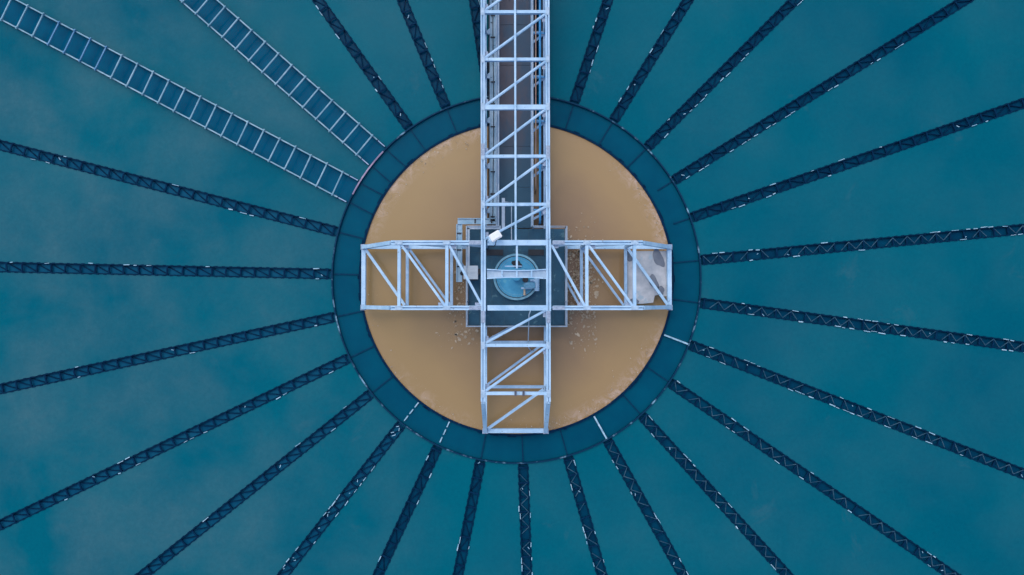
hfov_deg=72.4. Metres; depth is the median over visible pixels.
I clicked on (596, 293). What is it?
floating scum
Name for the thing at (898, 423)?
water trough
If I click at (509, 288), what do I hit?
turntable
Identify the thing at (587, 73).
water trough
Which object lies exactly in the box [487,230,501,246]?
floodlight
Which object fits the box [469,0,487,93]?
water trough
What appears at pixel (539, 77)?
water pipe
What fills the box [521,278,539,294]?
drive motor
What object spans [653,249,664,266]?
puddle
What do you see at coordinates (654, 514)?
water trough
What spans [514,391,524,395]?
cable clamp
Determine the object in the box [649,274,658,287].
puddle
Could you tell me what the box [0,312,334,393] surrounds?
water trough
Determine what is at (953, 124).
water trough
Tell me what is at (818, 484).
water trough
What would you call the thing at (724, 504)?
water trough
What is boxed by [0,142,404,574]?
trough water
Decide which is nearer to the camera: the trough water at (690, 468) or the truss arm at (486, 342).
the truss arm at (486, 342)
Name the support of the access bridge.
attached to the frame
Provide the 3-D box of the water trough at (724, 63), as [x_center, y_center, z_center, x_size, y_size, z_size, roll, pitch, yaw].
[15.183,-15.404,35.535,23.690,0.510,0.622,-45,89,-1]
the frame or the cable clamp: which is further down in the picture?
the cable clamp
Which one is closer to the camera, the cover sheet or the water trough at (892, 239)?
the cover sheet
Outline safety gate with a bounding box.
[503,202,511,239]
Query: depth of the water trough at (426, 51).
35.27 m
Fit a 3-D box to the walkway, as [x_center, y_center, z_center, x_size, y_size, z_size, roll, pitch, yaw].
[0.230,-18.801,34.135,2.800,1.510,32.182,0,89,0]
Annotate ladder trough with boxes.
[0,0,357,202]
[179,0,385,165]
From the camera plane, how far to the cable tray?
33.81 m
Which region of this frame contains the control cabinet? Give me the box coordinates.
[460,266,480,278]
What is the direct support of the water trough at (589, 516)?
in the water at (958, 514)
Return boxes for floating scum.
[366,133,666,428]
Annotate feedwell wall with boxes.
[358,123,674,436]
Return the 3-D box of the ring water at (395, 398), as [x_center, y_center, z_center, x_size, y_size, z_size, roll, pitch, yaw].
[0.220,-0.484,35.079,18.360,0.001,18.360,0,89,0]
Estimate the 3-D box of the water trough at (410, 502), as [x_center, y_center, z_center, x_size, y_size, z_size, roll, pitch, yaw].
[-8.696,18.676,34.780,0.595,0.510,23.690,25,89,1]
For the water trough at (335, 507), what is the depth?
34.77 m
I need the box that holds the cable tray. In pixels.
[456,0,495,281]
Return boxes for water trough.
[0,139,337,236]
[0,261,330,278]
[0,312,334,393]
[0,354,350,529]
[135,390,372,574]
[277,422,404,574]
[312,0,412,129]
[373,445,441,574]
[397,0,450,108]
[452,460,484,574]
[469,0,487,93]
[518,464,532,574]
[534,1,538,92]
[563,456,607,574]
[570,0,612,103]
[603,438,688,574]
[609,0,693,122]
[638,412,793,574]
[644,0,802,149]
[668,379,960,574]
[671,0,973,184]
[688,340,1023,478]
[690,98,1023,221]
[700,298,1023,352]
[701,224,1023,264]
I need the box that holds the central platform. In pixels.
[466,225,567,326]
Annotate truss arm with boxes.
[360,240,480,309]
[481,311,550,433]
[551,240,672,309]
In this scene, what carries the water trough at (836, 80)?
attached to the tank wall
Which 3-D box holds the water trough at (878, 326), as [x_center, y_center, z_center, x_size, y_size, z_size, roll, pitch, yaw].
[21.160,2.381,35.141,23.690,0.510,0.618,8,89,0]
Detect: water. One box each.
[0,0,384,201]
[0,0,1023,574]
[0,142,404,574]
[314,0,1023,574]
[333,97,699,461]
[364,124,668,433]
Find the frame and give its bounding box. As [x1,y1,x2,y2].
[481,239,550,310]
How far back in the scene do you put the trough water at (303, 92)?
35.35 m
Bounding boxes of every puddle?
[627,252,631,261]
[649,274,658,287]
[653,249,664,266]
[658,286,663,294]
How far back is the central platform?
34.05 m
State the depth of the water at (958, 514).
34.99 m
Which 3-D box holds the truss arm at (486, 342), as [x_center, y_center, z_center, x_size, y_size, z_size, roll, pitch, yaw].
[0.170,4.031,32.944,3.220,2.750,6.098,0,89,0]
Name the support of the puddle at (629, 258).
on the cover sheet
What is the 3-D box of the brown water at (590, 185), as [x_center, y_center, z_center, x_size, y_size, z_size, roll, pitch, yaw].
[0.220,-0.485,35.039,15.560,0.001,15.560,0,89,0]
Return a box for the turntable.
[493,254,539,299]
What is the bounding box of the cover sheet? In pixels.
[627,251,666,303]
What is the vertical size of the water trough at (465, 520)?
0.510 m
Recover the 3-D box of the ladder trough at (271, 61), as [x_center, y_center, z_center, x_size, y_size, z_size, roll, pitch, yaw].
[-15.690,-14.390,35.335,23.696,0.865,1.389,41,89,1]
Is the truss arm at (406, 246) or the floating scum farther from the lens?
the floating scum
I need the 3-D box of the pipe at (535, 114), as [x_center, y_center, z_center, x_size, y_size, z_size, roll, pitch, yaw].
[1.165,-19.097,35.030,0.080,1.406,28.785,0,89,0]
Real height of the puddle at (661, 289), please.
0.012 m
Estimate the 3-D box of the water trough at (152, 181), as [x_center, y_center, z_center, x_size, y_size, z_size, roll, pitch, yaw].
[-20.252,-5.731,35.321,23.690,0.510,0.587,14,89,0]
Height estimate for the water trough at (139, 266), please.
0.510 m
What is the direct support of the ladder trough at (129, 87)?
in the water at (958, 514)
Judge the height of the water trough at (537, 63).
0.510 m
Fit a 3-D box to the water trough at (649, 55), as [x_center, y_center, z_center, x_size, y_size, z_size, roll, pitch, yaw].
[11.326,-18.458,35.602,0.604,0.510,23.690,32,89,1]
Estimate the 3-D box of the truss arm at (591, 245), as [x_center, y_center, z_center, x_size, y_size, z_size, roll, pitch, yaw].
[4.781,-0.529,33.045,6.098,2.750,3.220,0,89,0]
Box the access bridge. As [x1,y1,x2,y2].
[481,0,549,244]
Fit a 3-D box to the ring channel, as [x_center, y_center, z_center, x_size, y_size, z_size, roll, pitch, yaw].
[0.220,-0.478,35.359,18.490,0.920,18.490,0,89,0]
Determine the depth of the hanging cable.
32.38 m
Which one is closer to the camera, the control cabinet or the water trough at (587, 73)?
the control cabinet
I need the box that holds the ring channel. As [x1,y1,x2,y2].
[331,95,701,463]
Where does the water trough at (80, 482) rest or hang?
in the water at (958, 514)
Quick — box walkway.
[488,0,543,227]
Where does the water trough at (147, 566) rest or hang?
attached to the tank wall
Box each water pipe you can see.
[534,0,544,225]
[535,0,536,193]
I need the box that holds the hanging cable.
[528,310,533,350]
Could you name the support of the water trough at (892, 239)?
in the water at (958, 514)
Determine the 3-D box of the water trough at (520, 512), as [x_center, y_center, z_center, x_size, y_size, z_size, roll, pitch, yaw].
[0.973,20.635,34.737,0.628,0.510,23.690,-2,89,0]

